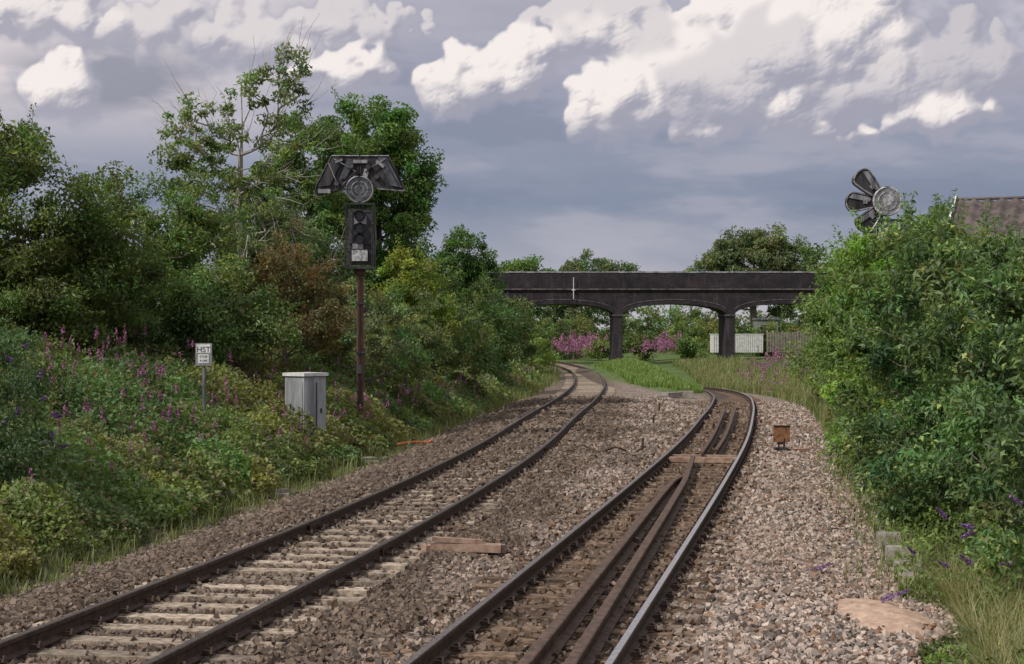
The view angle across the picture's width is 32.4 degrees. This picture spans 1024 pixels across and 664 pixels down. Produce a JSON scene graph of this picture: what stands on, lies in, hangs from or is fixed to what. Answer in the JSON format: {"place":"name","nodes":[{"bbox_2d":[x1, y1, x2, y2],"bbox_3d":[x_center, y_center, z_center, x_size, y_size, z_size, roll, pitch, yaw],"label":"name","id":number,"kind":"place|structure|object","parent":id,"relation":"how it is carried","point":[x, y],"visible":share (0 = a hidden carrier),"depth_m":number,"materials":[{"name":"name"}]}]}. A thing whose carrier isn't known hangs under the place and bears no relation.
{"place":"outdoors","nodes":[
{"label":"outdoors","id":0,"kind":"place"},
{"bbox_2d":[0,343,1021,663],"bbox_3d":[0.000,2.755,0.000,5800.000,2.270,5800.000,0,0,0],"label":"ground","id":1,"kind":"structure","parent":0,"point":[618,385],"depth_m":81.48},
{"bbox_2d":[0,314,57,505],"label":"buddleia bush","id":2,"kind":"object","parent":1,"relation":"on","point":[35,440],"visible":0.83,"depth_m":23.69,"materials":[{"name":"green plant"}]},
{"bbox_2d":[0,319,89,435],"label":"hawthorn bush","id":3,"kind":"object","parent":1,"relation":"on","point":[48,393],"visible":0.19,"depth_m":29.95,"materials":[{"name":"green plant"}]},
{"bbox_2d":[0,103,187,362],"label":"hawthorn tree","id":4,"kind":"object","parent":1,"relation":"on","point":[31,291],"visible":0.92,"depth_m":37.60,"materials":[{"name":"green plant"}]},
{"bbox_2d":[54,130,260,347],"bbox_3d":[-9.295,-1.709,44.851,5.653,6.889,4.143,0,0,0],"label":"sycamore tree","id":5,"kind":"object","parent":1,"relation":"on","point":[197,227],"visible":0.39,"depth_m":44.78,"materials":[{"name":"green plant"}]},
{"bbox_2d":[35,251,310,374],"bbox_3d":[-7.971,-0.132,41.621,6.428,3.741,3.810,0,0,0],"label":"hawthorn bush","id":6,"kind":"object","parent":1,"relation":"on","point":[183,301],"visible":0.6,"depth_m":41.09,"materials":[{"name":"green plant"}]},
{"bbox_2d":[1,289,391,342],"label":"background bushes","id":7,"kind":"object","parent":1,"relation":"on","point":[368,319],"depth_m":123.56,"materials":[{"name":"green plant"}]},
{"bbox_2d":[195,343,211,437],"bbox_3d":[-5.770,1.347,33.024,0.310,2.274,0.096,0,0,0],"label":"sign","id":8,"kind":"object","parent":1,"relation":"on","point":[203,355],"visible":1,"depth_m":32.99,"materials":[{"name":"grey metal"}]},
{"bbox_2d":[141,16,343,347],"bbox_3d":[-7.389,-3.662,49.978,5.646,10.779,4.818,0,0,38],"label":"ash tree","id":9,"kind":"object","parent":1,"relation":"on","point":[238,189],"visible":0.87,"depth_m":49.90,"materials":[{"name":"green plant"}]},
{"bbox_2d":[154,182,379,340],"bbox_3d":[-8.101,-1.372,52.877,7.331,6.220,4.739,0,0,21],"label":"willow tree","id":10,"kind":"object","parent":1,"relation":"on","point":[325,244],"visible":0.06,"depth_m":52.76,"materials":[{"name":"green plant"}]},
{"bbox_2d":[0,330,550,584],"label":"bramble bank","id":11,"kind":"structure","parent":1,"relation":"on","point":[52,500],"depth_m":30.77,"materials":[{"name":"green plant"}]},
{"bbox_2d":[26,318,533,530],"bbox_3d":[-4.594,1.219,58.489,6.267,3.244,71.438,0,0,6],"label":"rosebay willowherb","id":12,"kind":"object","parent":1,"relation":"on","point":[176,388],"visible":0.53,"depth_m":33.43,"materials":[{"name":"purple plant"}]},
{"bbox_2d":[0,363,573,601],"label":"verge grass","id":13,"kind":"structure","parent":1,"relation":"on","point":[555,375],"depth_m":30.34,"materials":[{"name":"green plant"}]},
{"bbox_2d":[209,213,367,376],"bbox_3d":[-6.292,-0.457,45.870,5.284,5.391,3.276,0,0,0],"label":"elder bush","id":14,"kind":"object","parent":1,"relation":"on","point":[313,288],"visible":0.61,"depth_m":45.65,"materials":[{"name":"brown plant"}]},
{"bbox_2d":[216,98,379,341],"bbox_3d":[-6.828,-2.926,57.906,5.603,9.394,3.504,0,0,0],"label":"lime tree","id":15,"kind":"object","parent":1,"relation":"on","point":[328,222],"visible":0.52,"depth_m":57.29,"materials":[{"name":"green plant"}]},
{"bbox_2d":[282,372,328,444],"bbox_3d":[-4.450,1.861,38.000,0.700,1.971,0.700,0,0,42],"label":"relay cabinet","id":16,"kind":"object","parent":1,"relation":"on","point":[305,391],"visible":0.65,"depth_m":37.77,"materials":[{"name":"grey metal"}]},
{"bbox_2d":[315,155,404,419],"bbox_3d":[-3.686,-0.674,42.980,2.202,7.247,0.640,0,0,0],"label":"railway signal","id":17,"kind":"object","parent":1,"relation":"on","point":[358,176],"visible":0.98,"depth_m":42.86,"materials":[{"name":"black metal"}]},
{"bbox_2d":[269,277,458,391],"bbox_3d":[-3.974,0.492,50.559,6.304,4.176,3.739,0,0,-39],"label":"hawthorn bush","id":18,"kind":"object","parent":1,"relation":"on","point":[427,337],"visible":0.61,"depth_m":50.69,"materials":[{"name":"green plant"}]},
{"bbox_2d":[302,86,447,363],"bbox_3d":[-4.854,-3.103,60.846,5.368,10.569,4.300,0,0,0],"label":"oak tree","id":19,"kind":"object","parent":1,"relation":"on","point":[396,140],"visible":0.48,"depth_m":60.16,"materials":[{"name":"green plant"}]},
{"bbox_2d":[366,233,472,385],"bbox_3d":[-2.968,-0.256,56.016,3.486,5.796,2.664,0,0,0],"label":"hazel bush","id":20,"kind":"object","parent":1,"relation":"on","point":[395,266],"visible":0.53,"depth_m":55.75,"materials":[{"name":"green plant"}]},
{"bbox_2d":[26,305,814,340],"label":"distant tree line","id":21,"kind":"object","parent":1,"relation":"on","point":[664,311],"visible":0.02,"depth_m":406.25,"materials":[{"name":"green plant"}]},
{"bbox_2d":[390,295,503,382],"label":"hawthorn bush","id":22,"kind":"object","parent":1,"relation":"on","point":[481,355],"visible":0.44,"depth_m":66.34,"materials":[{"name":"green plant"}]},
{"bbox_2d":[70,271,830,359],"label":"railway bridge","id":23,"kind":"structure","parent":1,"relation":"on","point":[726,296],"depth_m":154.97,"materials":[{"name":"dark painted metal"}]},
{"bbox_2d":[421,536,505,553],"bbox_3d":[-0.586,2.568,21.306,1.034,0.233,0.474,0,0,0],"label":"broken plank","id":24,"kind":"object","parent":1,"relation":"on","point":[458,544],"visible":0.89,"depth_m":21.10,"materials":[{"name":"brown wood"}]},
{"bbox_2d":[422,224,508,302],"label":"oak tree","id":25,"kind":"object","parent":1,"relation":"on","point":[473,267],"visible":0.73,"depth_m":109.37,"materials":[{"name":"green plant"}]},
{"bbox_2d":[413,266,524,374],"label":"hawthorn bush","id":26,"kind":"object","parent":1,"relation":"on","point":[509,350],"visible":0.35,"depth_m":76.81,"materials":[{"name":"green plant"}]},
{"bbox_2d":[0,395,971,663],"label":"track ballast","id":27,"kind":"structure","parent":1,"relation":"on","point":[788,537],"depth_m":21.09,"materials":[{"name":"gravel"}]},
{"bbox_2d":[47,456,378,557],"bbox_3d":[-4.438,2.761,30.401,1.148,0.258,16.764,0,0,9],"label":"trough","id":28,"kind":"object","parent":27,"relation":"on","point":[281,492],"depth_m":30.41,"materials":[{"name":"grey concrete"}]},
{"bbox_2d":[0,361,614,663],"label":"railway track","id":29,"kind":"structure","parent":27,"relation":"on","point":[208,641],"depth_m":18.58,"materials":[{"name":"brown metal"}]},
{"bbox_2d":[396,440,431,444],"bbox_3d":[-2.534,2.742,43.175,0.181,0.151,1.591,0,0,42],"label":"orange cable","id":30,"kind":"object","parent":27,"relation":"on","point":[429,441],"visible":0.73,"depth_m":43.37,"materials":[{"name":"orange plastic"}]},
{"bbox_2d":[461,277,542,364],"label":"hawthorn bush","id":31,"kind":"object","parent":1,"relation":"on","point":[526,328],"visible":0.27,"depth_m":100.63,"materials":[{"name":"green plant"}]},
{"bbox_2d":[457,254,560,320],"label":"oak tree","id":32,"kind":"object","parent":1,"relation":"on","point":[530,264],"visible":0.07,"depth_m":211.22,"materials":[{"name":"green plant"}]},
{"bbox_2d":[2,343,1022,602],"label":"buddleia flowers","id":33,"kind":"object","parent":1,"relation":"on","point":[886,597],"visible":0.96,"depth_m":17.93,"materials":[{"name":"purple plant"}]},
{"bbox_2d":[519,325,560,367],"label":"hazel bush","id":34,"kind":"object","parent":1,"relation":"on","point":[545,359],"visible":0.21,"depth_m":115.32,"materials":[{"name":"green plant"}]},
{"bbox_2d":[364,387,769,663],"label":"railway track","id":35,"kind":"structure","parent":1,"relation":"on","point":[595,634],"depth_m":18.95,"materials":[{"name":"brown metal"}]},
{"bbox_2d":[669,454,736,462],"bbox_3d":[3.958,2.605,36.440,1.391,0.110,1.329,0,0,9],"label":"timber crossing plank","id":36,"kind":"object","parent":35,"relation":"on","point":[702,459],"visible":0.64,"depth_m":35.83,"materials":[{"name":"brown wood"}]},
{"bbox_2d":[545,248,641,337],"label":"ash tree","id":37,"kind":"object","parent":1,"relation":"on","point":[599,264],"visible":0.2,"depth_m":231.38,"materials":[{"name":"green plant"}]},
{"bbox_2d":[551,328,683,357],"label":"rosebay willowherb","id":38,"kind":"object","parent":1,"relation":"on","point":[665,345],"visible":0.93,"depth_m":170.27,"materials":[{"name":"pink plant"}]},
{"bbox_2d":[582,403,659,452],"bbox_3d":[3.248,2.550,49.297,1.467,0.403,21.710,0,0,6],"label":"discarded cable","id":39,"kind":"object","parent":1,"relation":"on","point":[642,446],"visible":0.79,"depth_m":39.31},
{"bbox_2d":[592,357,703,392],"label":"mound grass","id":40,"kind":"structure","parent":1,"relation":"on","point":[634,371],"depth_m":90.85,"materials":[{"name":"green plant"}]},
{"bbox_2d":[525,305,817,361],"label":"distant bushes","id":41,"kind":"object","parent":1,"relation":"on","point":[695,341],"visible":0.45,"depth_m":192.90,"materials":[{"name":"green plant"}]},
{"bbox_2d":[652,391,693,397],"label":"concrete rubble","id":42,"kind":"object","parent":1,"relation":"on","point":[685,394],"visible":0.86,"depth_m":76.84,"materials":[{"name":"grey concrete"}]},
{"bbox_2d":[552,340,825,395],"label":"rosebay willowherb","id":43,"kind":"object","parent":1,"relation":"on","point":[775,355],"visible":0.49,"depth_m":119.05,"materials":[{"name":"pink plant"}]},
{"bbox_2d":[709,334,763,352],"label":"storage container","id":44,"kind":"object","parent":1,"relation":"on","point":[746,343],"visible":0.69,"depth_m":174.80,"materials":[{"name":"white metal"}]},
{"bbox_2d":[683,222,821,354],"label":"willow tree","id":45,"kind":"object","parent":1,"relation":"on","point":[760,250],"visible":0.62,"depth_m":190.36,"materials":[{"name":"green plant"}]},
{"bbox_2d":[669,354,841,436],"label":"bank grass","id":46,"kind":"structure","parent":1,"relation":"on","point":[758,392],"depth_m":112.16,"materials":[{"name":"green plant"}]},
{"bbox_2d":[752,318,779,353],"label":"relay hut","id":47,"kind":"object","parent":1,"relation":"on","point":[758,322],"visible":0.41,"depth_m":180.90,"materials":[{"name":"grey paint"}]},
{"bbox_2d":[773,425,809,450],"bbox_3d":[6.265,2.395,39.598,0.851,0.610,0.305,0,0,0],"label":"board","id":48,"kind":"object","parent":1,"relation":"on","point":[781,434],"visible":0.79,"depth_m":39.49,"materials":[{"name":"brown metal"}]},
{"bbox_2d":[766,330,819,354],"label":"palisade fence","id":49,"kind":"object","parent":1,"relation":"on","point":[782,341],"visible":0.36,"depth_m":173.98,"materials":[{"name":"metal"}]},
{"bbox_2d":[805,359,837,381],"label":"hawthorn bush","id":50,"kind":"object","parent":1,"relation":"on","point":[815,370],"depth_m":88.51,"materials":[{"name":"green plant"}]},
{"bbox_2d":[778,273,869,403],"bbox_3d":[12.931,0.588,61.259,6.776,5.768,13.434,0,0,-14],"label":"hawthorn bush","id":51,"kind":"object","parent":1,"relation":"on","point":[799,366],"visible":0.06,"depth_m":62.38,"materials":[{"name":"green plant"}]},
{"bbox_2d":[845,168,902,281],"bbox_3d":[8.841,-0.641,42.974,1.418,6.682,0.552,0,0,0],"label":"railway signal","id":52,"kind":"object","parent":1,"relation":"on","point":[865,181],"visible":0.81,"depth_m":42.85,"materials":[{"name":"grey metal"}]},
{"bbox_2d":[837,598,932,635],"bbox_3d":[3.700,2.822,17.500,1.800,0.204,4.200,0,0,0],"label":"sand pile","id":53,"kind":"object","parent":1,"relation":"on","point":[891,616],"visible":0.29,"depth_m":17.14,"materials":[{"name":"beige sand"}]},
{"bbox_2d":[843,456,930,582],"bbox_3d":[6.422,2.753,32.284,0.460,0.227,25.454,0,0,9],"label":"cable trough","id":54,"kind":"object","parent":1,"relation":"on","point":[891,549],"visible":0.22,"depth_m":21.70,"materials":[{"name":"concrete"}]},
{"bbox_2d":[789,195,1000,417],"bbox_3d":[10.342,-0.239,45.459,6.155,6.477,9.389,0,0,0],"label":"hawthorn bush","id":55,"kind":"object","parent":1,"relation":"on","point":[814,312],"visible":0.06,"depth_m":45.76,"materials":[{"name":"green plant"}]},
{"bbox_2d":[785,375,1023,663],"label":"verge weeds","id":56,"kind":"object","parent":1,"relation":"on","point":[928,654],"visible":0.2,"depth_m":19.79,"materials":[{"name":"green plant"}]},
{"bbox_2d":[804,432,1022,618],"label":"verge grass","id":57,"kind":"structure","parent":1,"relation":"on","point":[839,489],"depth_m":22.68,"materials":[{"name":"green plant"}]},
{"bbox_2d":[809,192,1023,474],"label":"dogwood bush","id":58,"kind":"object","parent":1,"relation":"on","point":[856,244],"visible":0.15,"depth_m":33.84,"materials":[{"name":"green plant"}]},
{"bbox_2d":[818,188,1023,534],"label":"buddleia bush","id":59,"kind":"object","parent":1,"relation":"on","point":[921,413],"visible":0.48,"depth_m":24.63,"materials":[{"name":"green plant"}]},
{"bbox_2d":[919,199,949,227],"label":"ash tree","id":60,"kind":"object","parent":1,"relation":"on","point":[929,213],"visible":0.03,"depth_m":99.85,"materials":[{"name":"green plant"}]},
{"bbox_2d":[911,214,1023,593],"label":"buddleia bush","id":61,"kind":"object","parent":1,"relation":"on","point":[991,375],"visible":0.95,"depth_m":18.59,"materials":[{"name":"green plant"}]},
{"bbox_2d":[949,195,1023,252],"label":"roof","id":62,"kind":"structure","parent":1,"relation":"on","point":[1013,207],"depth_m":61.51,"materials":[{"name":"corrugated metal"},{"name":"rust"}]},
{"bbox_2d":[0,0,1023,331],"bbox_3d":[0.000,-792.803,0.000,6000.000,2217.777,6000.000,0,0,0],"label":"sky","id":63,"kind":"structure","parent":0,"point":[662,134],"depth_m":2944.68,"materials":[{"name":"grey"}]},
{"bbox_2d":[904,544,1023,663],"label":"tall grass","id":64,"kind":"structure","parent":0,"point":[987,642],"depth_m":15.55,"materials":[{"name":"green plant"}]}
]}

